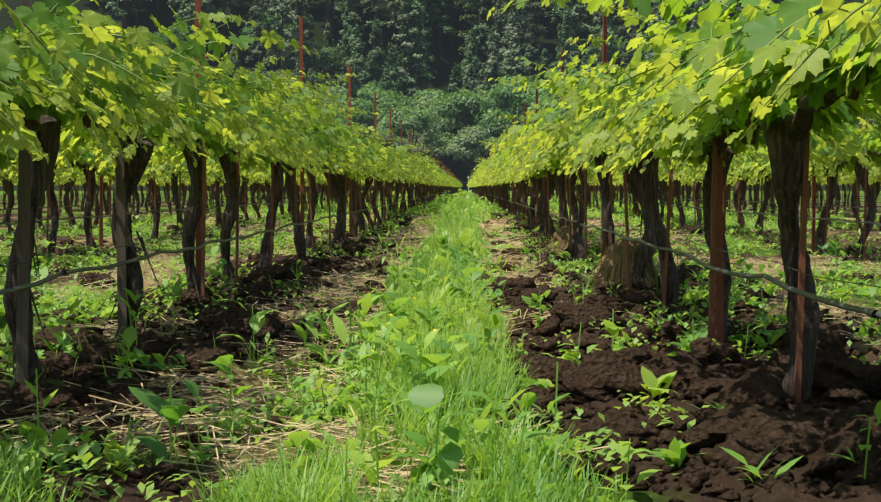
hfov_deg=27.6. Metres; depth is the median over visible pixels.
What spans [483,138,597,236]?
vine
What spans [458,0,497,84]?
conifer tree
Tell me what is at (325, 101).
oak tree
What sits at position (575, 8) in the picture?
conifer tree
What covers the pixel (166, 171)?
vine
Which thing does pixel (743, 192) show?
vine
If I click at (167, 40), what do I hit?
oak tree
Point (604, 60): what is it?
post
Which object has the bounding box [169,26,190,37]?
oak tree
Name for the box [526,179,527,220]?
stake
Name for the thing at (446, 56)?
ground
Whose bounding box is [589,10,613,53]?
conifer tree
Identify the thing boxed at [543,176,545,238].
stake
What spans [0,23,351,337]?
vine
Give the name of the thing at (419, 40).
conifer tree
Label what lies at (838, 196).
vine
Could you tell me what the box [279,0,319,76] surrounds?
conifer tree
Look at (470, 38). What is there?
conifer tree
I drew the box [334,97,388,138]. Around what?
oak tree
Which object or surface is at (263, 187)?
vine
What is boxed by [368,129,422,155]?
oak tree
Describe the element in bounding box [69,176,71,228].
stake
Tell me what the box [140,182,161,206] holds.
vine
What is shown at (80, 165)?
vine
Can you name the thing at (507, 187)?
vine
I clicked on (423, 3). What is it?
conifer tree
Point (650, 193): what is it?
vine
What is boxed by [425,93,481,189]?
oak tree
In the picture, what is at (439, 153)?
oak tree
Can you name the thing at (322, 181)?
vine
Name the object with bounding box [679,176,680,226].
stake
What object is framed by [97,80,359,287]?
vine
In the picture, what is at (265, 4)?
conifer tree
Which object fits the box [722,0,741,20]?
conifer tree
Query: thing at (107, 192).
vine
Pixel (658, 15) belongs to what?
conifer tree
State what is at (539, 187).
vine
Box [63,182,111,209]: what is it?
vine
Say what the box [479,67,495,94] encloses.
conifer tree
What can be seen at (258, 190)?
vine
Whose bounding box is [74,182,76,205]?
vine
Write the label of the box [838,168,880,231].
vine
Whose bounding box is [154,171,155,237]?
stake
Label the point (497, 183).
vine
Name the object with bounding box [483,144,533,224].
vine
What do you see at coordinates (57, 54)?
vine
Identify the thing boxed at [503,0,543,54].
conifer tree
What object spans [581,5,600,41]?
conifer tree
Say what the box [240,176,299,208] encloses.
vine
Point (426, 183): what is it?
vine
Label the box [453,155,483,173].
oak tree
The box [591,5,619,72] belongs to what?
conifer tree
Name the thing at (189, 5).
conifer tree
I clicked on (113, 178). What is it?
vine
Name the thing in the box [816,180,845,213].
vine
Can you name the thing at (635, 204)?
vine
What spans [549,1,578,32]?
conifer tree
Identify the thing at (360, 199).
stake
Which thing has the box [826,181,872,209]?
vine
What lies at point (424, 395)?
cover crop weeds
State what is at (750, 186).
vine
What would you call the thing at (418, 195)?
vine
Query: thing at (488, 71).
conifer tree
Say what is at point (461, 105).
oak tree
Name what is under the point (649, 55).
conifer tree
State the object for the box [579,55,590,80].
conifer tree
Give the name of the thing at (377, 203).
stake
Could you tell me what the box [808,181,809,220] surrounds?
stake
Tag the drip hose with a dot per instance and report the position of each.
(871, 312)
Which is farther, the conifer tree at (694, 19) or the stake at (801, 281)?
the conifer tree at (694, 19)
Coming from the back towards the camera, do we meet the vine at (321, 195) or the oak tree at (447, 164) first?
the oak tree at (447, 164)
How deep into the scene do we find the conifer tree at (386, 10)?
525.46 m
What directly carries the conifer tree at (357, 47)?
on the ground at (446, 56)
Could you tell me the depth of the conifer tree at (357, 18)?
510.18 m
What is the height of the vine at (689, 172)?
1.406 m
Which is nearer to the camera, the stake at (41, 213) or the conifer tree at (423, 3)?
the stake at (41, 213)
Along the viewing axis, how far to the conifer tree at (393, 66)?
486.19 m
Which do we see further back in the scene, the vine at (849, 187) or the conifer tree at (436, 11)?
the conifer tree at (436, 11)
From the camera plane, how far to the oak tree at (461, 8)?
531.99 m
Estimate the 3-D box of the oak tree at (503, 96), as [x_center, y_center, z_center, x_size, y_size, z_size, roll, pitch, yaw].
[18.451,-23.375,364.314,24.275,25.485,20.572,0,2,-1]
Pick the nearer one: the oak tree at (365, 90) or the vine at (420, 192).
the vine at (420, 192)
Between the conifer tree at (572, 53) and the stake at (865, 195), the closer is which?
the stake at (865, 195)
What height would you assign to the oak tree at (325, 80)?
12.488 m
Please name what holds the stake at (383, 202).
on the ground at (446, 56)
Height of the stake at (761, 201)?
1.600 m
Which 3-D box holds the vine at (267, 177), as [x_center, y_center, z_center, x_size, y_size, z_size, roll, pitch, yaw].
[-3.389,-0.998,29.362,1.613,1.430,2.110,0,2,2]
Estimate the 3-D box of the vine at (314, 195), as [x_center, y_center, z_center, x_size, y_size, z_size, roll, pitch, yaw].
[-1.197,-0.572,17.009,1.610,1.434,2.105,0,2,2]
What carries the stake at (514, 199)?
on the ground at (446, 56)
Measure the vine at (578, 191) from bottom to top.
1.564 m
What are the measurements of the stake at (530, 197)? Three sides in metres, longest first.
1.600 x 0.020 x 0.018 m
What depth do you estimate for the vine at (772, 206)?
34.03 m
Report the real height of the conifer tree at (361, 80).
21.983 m
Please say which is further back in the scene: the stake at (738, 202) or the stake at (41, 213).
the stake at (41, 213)
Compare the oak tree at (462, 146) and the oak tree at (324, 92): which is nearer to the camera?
the oak tree at (462, 146)
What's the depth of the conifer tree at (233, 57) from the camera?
474.38 m
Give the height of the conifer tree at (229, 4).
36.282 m
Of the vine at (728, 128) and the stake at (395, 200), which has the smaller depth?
the vine at (728, 128)
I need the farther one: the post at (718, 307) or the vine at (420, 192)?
the vine at (420, 192)
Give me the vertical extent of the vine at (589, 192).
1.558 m
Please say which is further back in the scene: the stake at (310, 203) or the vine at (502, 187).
the vine at (502, 187)
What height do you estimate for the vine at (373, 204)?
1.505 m
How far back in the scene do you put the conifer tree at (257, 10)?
488.34 m
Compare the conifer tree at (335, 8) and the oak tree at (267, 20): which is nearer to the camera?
the oak tree at (267, 20)
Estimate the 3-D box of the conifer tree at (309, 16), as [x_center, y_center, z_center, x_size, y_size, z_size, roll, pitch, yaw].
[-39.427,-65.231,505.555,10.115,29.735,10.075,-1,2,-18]
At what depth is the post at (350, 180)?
21.85 m
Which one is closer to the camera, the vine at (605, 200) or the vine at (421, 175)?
the vine at (605, 200)
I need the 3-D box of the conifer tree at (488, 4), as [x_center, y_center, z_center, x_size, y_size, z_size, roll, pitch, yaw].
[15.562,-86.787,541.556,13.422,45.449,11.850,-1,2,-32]
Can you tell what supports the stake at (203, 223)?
on the ground at (446, 56)
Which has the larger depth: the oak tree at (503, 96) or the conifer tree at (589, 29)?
the conifer tree at (589, 29)
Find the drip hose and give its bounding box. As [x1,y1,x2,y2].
[0,191,880,318]
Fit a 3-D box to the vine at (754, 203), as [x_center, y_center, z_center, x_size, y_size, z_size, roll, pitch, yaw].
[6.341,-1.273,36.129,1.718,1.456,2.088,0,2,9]
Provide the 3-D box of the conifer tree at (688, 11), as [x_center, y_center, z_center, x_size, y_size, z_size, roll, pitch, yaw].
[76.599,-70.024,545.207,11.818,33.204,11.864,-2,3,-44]
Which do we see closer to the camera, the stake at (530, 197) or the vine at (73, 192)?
the stake at (530, 197)
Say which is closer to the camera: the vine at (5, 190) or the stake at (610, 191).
the stake at (610, 191)
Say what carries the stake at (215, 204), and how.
on the ground at (446, 56)
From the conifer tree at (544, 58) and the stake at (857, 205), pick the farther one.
the conifer tree at (544, 58)
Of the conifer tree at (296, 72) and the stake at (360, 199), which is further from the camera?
the conifer tree at (296, 72)
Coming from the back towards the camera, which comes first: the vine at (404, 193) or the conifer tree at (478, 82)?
the conifer tree at (478, 82)
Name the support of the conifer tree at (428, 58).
on the ground at (446, 56)
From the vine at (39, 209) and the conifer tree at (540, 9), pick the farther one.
the conifer tree at (540, 9)
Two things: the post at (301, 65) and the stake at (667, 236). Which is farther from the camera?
the post at (301, 65)
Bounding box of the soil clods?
[0,206,880,501]
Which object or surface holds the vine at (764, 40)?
on the ground at (446, 56)
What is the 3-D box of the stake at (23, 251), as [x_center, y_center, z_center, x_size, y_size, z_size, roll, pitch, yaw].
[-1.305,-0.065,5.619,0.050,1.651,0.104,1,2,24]
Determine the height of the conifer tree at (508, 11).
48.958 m
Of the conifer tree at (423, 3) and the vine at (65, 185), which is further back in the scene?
the conifer tree at (423, 3)
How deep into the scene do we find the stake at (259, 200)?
32.79 m
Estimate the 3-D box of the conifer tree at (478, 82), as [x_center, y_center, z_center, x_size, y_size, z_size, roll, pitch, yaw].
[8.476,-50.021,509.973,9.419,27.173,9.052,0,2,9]
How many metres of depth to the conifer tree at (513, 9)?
506.93 m
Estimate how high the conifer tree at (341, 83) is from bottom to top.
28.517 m
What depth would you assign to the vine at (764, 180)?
32.11 m
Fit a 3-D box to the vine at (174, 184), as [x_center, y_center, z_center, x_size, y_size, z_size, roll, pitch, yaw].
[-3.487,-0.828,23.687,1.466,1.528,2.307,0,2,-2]
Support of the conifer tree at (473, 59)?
on the ground at (446, 56)
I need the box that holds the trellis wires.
[0,0,880,287]
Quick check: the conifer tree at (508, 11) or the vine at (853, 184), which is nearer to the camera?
the vine at (853, 184)
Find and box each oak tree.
[148,31,194,58]
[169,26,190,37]
[239,12,293,69]
[250,68,311,99]
[270,91,362,133]
[290,41,343,80]
[313,78,337,92]
[323,85,335,94]
[326,82,388,189]
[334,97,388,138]
[355,121,406,137]
[357,89,423,128]
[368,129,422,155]
[371,106,454,156]
[381,94,440,189]
[383,129,447,162]
[412,88,448,100]
[416,108,459,174]
[416,128,446,165]
[424,125,459,169]
[425,0,478,45]
[425,87,522,189]
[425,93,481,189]
[443,125,500,174]
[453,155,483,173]
[474,73,559,143]
[474,139,505,160]
[478,102,543,138]
[524,70,591,121]
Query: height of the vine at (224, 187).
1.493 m
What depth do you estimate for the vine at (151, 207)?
35.52 m
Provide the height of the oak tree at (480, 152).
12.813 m
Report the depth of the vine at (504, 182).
35.10 m
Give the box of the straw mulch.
[0,210,880,501]
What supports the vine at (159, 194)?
on the ground at (446, 56)
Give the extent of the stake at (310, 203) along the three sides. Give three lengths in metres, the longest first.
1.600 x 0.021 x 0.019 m
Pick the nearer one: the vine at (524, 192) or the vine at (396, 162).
the vine at (396, 162)
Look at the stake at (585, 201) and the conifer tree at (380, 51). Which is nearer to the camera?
the stake at (585, 201)
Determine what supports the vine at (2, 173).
on the ground at (446, 56)
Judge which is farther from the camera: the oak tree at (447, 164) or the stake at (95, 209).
the oak tree at (447, 164)
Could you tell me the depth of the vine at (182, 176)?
25.28 m
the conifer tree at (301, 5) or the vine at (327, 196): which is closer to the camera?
the vine at (327, 196)
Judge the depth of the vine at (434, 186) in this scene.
75.92 m
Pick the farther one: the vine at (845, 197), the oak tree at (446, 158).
the oak tree at (446, 158)
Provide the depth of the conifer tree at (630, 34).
536.84 m
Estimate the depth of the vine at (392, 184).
33.47 m
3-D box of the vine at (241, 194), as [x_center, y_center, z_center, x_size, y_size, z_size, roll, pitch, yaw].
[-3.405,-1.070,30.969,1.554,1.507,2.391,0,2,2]
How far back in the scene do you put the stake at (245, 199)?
30.96 m
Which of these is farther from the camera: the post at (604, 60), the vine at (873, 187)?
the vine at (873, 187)
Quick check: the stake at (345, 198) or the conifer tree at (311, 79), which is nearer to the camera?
the stake at (345, 198)
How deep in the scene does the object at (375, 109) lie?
28.04 m
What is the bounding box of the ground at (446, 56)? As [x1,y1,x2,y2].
[0,0,880,501]
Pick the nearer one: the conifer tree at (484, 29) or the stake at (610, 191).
the stake at (610, 191)
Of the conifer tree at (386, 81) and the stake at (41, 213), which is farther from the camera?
the conifer tree at (386, 81)
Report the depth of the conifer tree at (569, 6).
527.86 m
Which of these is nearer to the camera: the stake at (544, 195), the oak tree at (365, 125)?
the stake at (544, 195)
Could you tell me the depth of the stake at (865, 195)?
15.15 m
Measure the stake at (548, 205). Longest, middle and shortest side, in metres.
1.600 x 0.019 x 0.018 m
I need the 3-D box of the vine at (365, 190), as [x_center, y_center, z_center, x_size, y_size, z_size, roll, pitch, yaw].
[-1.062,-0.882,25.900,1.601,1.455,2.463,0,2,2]
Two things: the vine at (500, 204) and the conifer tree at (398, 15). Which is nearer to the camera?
the vine at (500, 204)
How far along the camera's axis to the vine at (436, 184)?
55.56 m
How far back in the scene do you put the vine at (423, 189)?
57.59 m
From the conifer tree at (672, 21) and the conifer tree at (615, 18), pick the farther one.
the conifer tree at (615, 18)
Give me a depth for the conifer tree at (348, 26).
502.38 m
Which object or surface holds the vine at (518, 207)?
on the ground at (446, 56)
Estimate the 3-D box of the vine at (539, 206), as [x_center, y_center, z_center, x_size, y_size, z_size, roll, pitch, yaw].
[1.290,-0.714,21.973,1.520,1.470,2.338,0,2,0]
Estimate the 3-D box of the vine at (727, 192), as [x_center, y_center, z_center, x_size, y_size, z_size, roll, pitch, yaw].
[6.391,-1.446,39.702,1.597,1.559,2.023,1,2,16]
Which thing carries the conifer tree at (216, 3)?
on the ground at (446, 56)
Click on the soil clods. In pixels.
(752, 424)
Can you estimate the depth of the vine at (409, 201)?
42.67 m
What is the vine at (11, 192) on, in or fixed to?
on the ground at (446, 56)
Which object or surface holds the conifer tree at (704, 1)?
on the ground at (446, 56)
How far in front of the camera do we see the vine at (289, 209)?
38.47 m
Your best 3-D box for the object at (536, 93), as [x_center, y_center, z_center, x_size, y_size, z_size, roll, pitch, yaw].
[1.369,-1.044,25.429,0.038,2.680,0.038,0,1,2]
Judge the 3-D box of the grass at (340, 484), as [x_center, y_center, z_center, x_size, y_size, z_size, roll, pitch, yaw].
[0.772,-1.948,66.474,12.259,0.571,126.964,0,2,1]
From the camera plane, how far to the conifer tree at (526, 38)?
508.32 m
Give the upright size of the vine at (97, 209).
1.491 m
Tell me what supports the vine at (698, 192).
on the ground at (446, 56)
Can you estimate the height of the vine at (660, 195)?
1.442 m
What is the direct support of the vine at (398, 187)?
on the ground at (446, 56)
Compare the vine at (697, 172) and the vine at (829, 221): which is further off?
the vine at (829, 221)
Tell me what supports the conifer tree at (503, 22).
on the ground at (446, 56)
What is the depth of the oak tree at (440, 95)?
483.95 m
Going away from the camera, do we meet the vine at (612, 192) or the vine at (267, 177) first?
the vine at (267, 177)
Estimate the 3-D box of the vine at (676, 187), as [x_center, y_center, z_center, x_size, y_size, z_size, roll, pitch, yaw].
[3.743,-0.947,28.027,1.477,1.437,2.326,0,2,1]
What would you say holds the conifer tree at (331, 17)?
on the ground at (446, 56)
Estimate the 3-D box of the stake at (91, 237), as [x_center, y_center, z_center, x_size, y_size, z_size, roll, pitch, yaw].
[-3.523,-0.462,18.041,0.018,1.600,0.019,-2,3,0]
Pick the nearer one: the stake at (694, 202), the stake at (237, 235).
the stake at (237, 235)
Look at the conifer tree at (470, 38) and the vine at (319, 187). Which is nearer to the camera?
the vine at (319, 187)
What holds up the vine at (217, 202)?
on the ground at (446, 56)
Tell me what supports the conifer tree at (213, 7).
on the ground at (446, 56)
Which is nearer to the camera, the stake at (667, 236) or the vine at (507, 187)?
the stake at (667, 236)
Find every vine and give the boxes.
[0,0,102,126]
[0,0,319,385]
[0,10,217,166]
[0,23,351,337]
[0,133,79,265]
[0,165,17,180]
[0,165,78,233]
[0,167,97,230]
[0,175,17,221]
[3,141,111,254]
[8,147,159,250]
[54,169,114,227]
[56,181,82,205]
[57,174,99,216]
[59,173,114,226]
[60,56,351,310]
[60,143,186,236]
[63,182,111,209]
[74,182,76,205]
[76,175,147,181]
[76,178,112,213]
[79,182,112,207]
[95,144,208,238]
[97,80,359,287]
[104,172,178,221]
[104,174,184,216]
[138,181,178,207]
[140,159,223,234]
[140,177,183,218]
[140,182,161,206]
[141,179,164,210]
[151,73,380,267]
[155,162,254,183]
[156,176,209,214]
[164,176,224,184]
[170,168,260,228]
[182,166,269,225]
[206,98,392,258]
[207,175,284,219]
[212,181,252,202]
[224,175,284,220]
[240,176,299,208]
[240,182,261,204]
[243,115,392,255]
[244,130,411,244]
[260,172,321,213]
[262,182,284,207]
[264,179,307,217]
[270,132,417,237]
[284,128,426,237]
[284,179,327,209]
[296,172,326,207]
[298,182,324,208]
[316,131,414,233]
[316,182,320,203]
[326,184,328,207]
[361,143,422,230]
[361,143,432,221]
[361,159,431,217]
[362,146,424,226]
[363,150,435,217]
[364,154,428,222]
[373,155,433,214]
[384,157,441,210]
[384,158,440,213]
[394,158,440,208]
[394,169,445,204]
[396,150,440,214]
[409,155,443,209]
[409,163,438,198]
[409,168,445,209]
[414,162,443,205]
[420,168,447,203]
[423,171,445,204]
[432,169,449,201]
[471,152,510,213]
[473,165,501,206]
[474,157,504,209]
[474,160,503,208]
[475,159,514,214]
[476,158,521,220]
[476,158,529,211]
[477,155,528,222]
[479,122,595,233]
[479,160,529,197]
[480,144,566,231]
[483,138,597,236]
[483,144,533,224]
[483,174,530,220]
[484,110,622,257]
[485,132,597,238]
[485,157,516,217]
[487,0,880,403]
[488,37,742,289]
[489,142,620,225]
[491,104,668,264]
[505,110,706,250]
[510,51,828,314]
[525,28,880,342]
[576,179,592,208]
[577,184,595,199]
[578,180,598,208]
[582,0,880,160]
[587,166,615,213]
[591,168,623,213]
[596,170,637,216]
[612,172,668,184]
[612,174,668,219]
[620,177,691,223]
[622,172,688,219]
[658,159,728,226]
[658,159,735,227]
[665,155,763,181]
[667,180,699,204]
[667,181,702,211]
[673,158,764,235]
[692,181,752,215]
[697,145,825,242]
[726,178,764,206]
[728,175,759,217]
[729,177,817,219]
[731,128,857,244]
[743,119,880,254]
[749,174,818,183]
[749,184,752,203]
[750,0,880,118]
[807,175,852,225]
[808,170,879,228]
[809,121,880,262]
[816,178,872,216]
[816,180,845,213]
[819,169,878,231]
[823,176,874,217]
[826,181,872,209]
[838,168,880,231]
[841,178,880,200]
[847,182,876,212]
[847,183,850,204]
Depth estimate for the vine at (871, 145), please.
15.16 m
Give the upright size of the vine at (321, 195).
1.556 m
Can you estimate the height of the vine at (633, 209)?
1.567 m
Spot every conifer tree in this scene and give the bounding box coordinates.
[100,0,123,17]
[106,0,142,35]
[167,0,217,26]
[174,0,211,57]
[176,0,210,59]
[208,0,224,39]
[211,0,240,33]
[229,45,241,70]
[232,0,262,18]
[245,0,272,76]
[251,0,278,71]
[263,0,303,78]
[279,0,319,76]
[288,2,317,51]
[293,57,306,83]
[304,67,319,96]
[311,0,351,40]
[315,23,337,77]
[330,0,337,30]
[335,72,346,93]
[336,0,360,74]
[337,24,373,126]
[339,0,362,54]
[353,0,372,32]
[358,0,389,49]
[358,73,366,85]
[362,16,390,92]
[378,0,429,98]
[378,69,394,122]
[381,0,433,22]
[384,42,403,97]
[395,2,429,56]
[398,0,433,98]
[400,0,437,87]
[412,0,432,54]
[427,0,456,49]
[445,63,470,188]
[451,0,481,28]
[452,63,475,189]
[457,27,484,89]
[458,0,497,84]
[461,32,482,92]
[461,40,480,172]
[476,0,493,26]
[476,32,506,96]
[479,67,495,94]
[480,0,518,79]
[487,0,522,65]
[488,0,523,41]
[497,0,529,79]
[499,12,528,79]
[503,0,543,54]
[519,14,542,82]
[520,33,539,85]
[521,0,550,56]
[537,48,549,83]
[546,24,565,80]
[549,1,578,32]
[554,1,580,60]
[556,8,579,79]
[561,0,590,43]
[565,27,577,78]
[565,36,579,77]
[573,3,607,51]
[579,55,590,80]
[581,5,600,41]
[585,6,618,71]
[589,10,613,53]
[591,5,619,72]
[612,0,637,38]
[617,0,643,59]
[620,39,632,66]
[637,2,669,61]
[655,1,667,35]
[659,13,677,35]
[678,1,696,30]
[689,0,701,30]
[698,0,712,26]
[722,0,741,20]
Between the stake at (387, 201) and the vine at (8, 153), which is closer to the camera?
the vine at (8, 153)
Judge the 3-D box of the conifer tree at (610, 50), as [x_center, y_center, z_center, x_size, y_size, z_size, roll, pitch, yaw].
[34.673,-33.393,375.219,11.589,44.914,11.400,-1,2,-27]
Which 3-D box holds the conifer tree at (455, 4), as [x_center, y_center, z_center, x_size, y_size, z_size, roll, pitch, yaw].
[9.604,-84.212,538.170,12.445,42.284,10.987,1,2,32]
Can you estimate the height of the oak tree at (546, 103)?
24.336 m
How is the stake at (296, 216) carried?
on the ground at (446, 56)
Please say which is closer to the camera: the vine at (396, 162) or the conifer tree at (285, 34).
the vine at (396, 162)
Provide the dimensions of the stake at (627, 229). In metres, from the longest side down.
1.600 x 0.020 x 0.019 m
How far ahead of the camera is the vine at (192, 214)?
9.30 m
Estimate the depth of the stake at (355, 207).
22.27 m
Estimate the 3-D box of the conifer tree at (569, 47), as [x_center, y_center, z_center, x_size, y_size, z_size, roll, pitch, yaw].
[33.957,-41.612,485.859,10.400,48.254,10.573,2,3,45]
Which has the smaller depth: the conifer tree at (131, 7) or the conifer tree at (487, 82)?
the conifer tree at (487, 82)
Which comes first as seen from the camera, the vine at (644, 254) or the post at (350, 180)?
the vine at (644, 254)
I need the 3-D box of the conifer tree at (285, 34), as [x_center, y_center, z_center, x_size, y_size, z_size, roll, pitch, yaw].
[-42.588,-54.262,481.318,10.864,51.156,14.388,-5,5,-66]
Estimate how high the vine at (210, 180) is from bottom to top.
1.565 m
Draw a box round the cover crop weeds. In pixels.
[0,189,880,501]
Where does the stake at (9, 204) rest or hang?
on the ground at (446, 56)
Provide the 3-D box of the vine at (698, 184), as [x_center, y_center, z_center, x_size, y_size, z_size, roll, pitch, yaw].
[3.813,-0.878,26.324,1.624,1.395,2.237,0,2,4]
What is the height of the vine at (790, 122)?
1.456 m
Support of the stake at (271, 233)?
on the ground at (446, 56)
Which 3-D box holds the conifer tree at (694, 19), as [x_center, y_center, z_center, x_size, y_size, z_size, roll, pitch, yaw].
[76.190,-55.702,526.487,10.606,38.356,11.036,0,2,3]
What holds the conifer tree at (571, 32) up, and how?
on the ground at (446, 56)
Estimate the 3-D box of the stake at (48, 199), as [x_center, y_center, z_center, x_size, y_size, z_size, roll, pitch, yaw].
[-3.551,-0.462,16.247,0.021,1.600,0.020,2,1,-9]
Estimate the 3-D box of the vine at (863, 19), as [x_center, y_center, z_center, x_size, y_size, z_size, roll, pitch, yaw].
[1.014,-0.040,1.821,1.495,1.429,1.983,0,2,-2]
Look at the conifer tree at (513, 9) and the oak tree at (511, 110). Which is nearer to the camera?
the oak tree at (511, 110)
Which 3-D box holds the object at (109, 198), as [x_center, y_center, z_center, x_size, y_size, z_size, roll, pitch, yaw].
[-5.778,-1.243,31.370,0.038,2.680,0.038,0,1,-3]
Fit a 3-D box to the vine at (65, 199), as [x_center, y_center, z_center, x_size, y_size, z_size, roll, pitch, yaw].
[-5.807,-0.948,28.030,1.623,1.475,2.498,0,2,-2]
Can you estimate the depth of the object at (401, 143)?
40.38 m
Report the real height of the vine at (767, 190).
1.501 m
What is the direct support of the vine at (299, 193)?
on the ground at (446, 56)
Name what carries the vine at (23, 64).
on the ground at (446, 56)
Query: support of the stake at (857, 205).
on the ground at (446, 56)
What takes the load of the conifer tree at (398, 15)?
on the ground at (446, 56)
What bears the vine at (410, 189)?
on the ground at (446, 56)
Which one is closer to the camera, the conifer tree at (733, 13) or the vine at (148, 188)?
the vine at (148, 188)
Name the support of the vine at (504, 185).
on the ground at (446, 56)
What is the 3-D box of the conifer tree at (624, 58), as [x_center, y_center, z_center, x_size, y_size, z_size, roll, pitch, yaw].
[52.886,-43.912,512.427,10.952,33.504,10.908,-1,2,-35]
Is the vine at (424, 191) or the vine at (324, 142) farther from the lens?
the vine at (424, 191)
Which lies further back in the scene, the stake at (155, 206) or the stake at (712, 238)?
the stake at (155, 206)
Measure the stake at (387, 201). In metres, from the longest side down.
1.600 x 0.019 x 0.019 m
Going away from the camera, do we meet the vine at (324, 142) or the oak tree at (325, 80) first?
the vine at (324, 142)
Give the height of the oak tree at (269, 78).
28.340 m
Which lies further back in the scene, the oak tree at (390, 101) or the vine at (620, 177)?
the oak tree at (390, 101)
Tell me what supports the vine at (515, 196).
on the ground at (446, 56)
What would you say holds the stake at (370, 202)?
on the ground at (446, 56)
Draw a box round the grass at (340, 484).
[0,192,880,501]
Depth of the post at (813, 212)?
17.57 m
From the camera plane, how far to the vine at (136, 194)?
33.69 m
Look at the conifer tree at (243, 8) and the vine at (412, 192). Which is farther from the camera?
the conifer tree at (243, 8)
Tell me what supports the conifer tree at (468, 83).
on the ground at (446, 56)
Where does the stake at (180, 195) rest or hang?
on the ground at (446, 56)
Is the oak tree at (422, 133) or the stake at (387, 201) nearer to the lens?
the stake at (387, 201)
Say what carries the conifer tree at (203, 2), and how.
on the ground at (446, 56)
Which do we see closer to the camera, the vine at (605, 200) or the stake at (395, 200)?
the vine at (605, 200)
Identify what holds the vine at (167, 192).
on the ground at (446, 56)
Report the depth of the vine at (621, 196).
39.24 m
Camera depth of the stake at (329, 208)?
18.48 m
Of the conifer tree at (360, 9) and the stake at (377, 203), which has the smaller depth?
the stake at (377, 203)
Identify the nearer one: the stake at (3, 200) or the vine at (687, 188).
the stake at (3, 200)
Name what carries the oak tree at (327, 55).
on the ground at (446, 56)
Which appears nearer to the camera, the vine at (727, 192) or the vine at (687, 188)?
the vine at (727, 192)
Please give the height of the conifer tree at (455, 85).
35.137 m
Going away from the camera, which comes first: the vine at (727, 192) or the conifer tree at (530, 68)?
the vine at (727, 192)
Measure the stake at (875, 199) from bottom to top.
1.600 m
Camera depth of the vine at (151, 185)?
21.86 m
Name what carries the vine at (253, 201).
on the ground at (446, 56)
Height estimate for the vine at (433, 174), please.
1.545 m
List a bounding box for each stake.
[3,182,3,221]
[8,174,10,233]
[16,0,32,383]
[40,198,42,230]
[46,183,49,253]
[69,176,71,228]
[88,171,92,246]
[95,187,96,226]
[114,21,127,337]
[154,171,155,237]
[179,171,180,234]
[183,178,185,212]
[201,55,207,305]
[215,176,216,226]
[235,153,239,282]
[245,178,245,219]
[258,179,259,219]
[270,110,274,265]
[294,167,298,258]
[308,172,313,254]
[328,167,330,246]
[344,172,346,237]
[354,173,357,237]
[359,175,360,232]
[369,143,371,229]
[376,180,377,226]
[383,181,383,222]
[386,180,387,222]
[395,182,395,218]
[511,181,512,215]
[513,182,515,217]
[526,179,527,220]
[530,177,531,223]
[536,178,537,232]
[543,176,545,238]
[546,170,550,240]
[568,162,571,249]
[584,161,587,258]
[608,153,612,250]
[619,69,631,288]
[662,65,678,315]
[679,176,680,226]
[693,178,695,225]
[708,135,717,338]
[737,174,740,232]
[760,170,762,240]
[794,131,809,402]
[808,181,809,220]
[818,179,818,211]
[824,171,830,251]
[856,177,858,231]
[863,120,867,263]
[875,182,875,218]
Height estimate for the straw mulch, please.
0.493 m
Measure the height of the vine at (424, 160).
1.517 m
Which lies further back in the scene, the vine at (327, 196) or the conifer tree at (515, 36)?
the conifer tree at (515, 36)
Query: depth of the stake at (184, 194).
39.15 m
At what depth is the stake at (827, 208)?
16.99 m
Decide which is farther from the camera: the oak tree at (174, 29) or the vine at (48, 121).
the oak tree at (174, 29)
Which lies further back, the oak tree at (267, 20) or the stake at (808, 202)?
the oak tree at (267, 20)
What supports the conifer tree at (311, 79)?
on the ground at (446, 56)
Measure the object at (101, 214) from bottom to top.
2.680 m
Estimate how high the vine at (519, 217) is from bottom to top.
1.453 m
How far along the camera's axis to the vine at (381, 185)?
29.80 m
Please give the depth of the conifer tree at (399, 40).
516.46 m
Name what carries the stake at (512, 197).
on the ground at (446, 56)
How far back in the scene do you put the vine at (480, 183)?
47.90 m
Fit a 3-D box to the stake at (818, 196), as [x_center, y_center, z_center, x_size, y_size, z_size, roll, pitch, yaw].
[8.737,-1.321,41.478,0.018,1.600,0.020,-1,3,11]
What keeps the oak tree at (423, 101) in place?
on the ground at (446, 56)
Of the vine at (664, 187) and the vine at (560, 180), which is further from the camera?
the vine at (664, 187)
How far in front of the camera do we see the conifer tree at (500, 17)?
499.71 m
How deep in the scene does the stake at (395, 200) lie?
35.30 m
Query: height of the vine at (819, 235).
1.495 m
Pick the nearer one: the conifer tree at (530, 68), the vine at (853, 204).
the vine at (853, 204)
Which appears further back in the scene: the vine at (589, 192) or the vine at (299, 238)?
the vine at (589, 192)
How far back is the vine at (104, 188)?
42.70 m
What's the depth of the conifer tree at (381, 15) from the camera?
520.02 m
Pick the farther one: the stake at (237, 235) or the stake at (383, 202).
the stake at (383, 202)

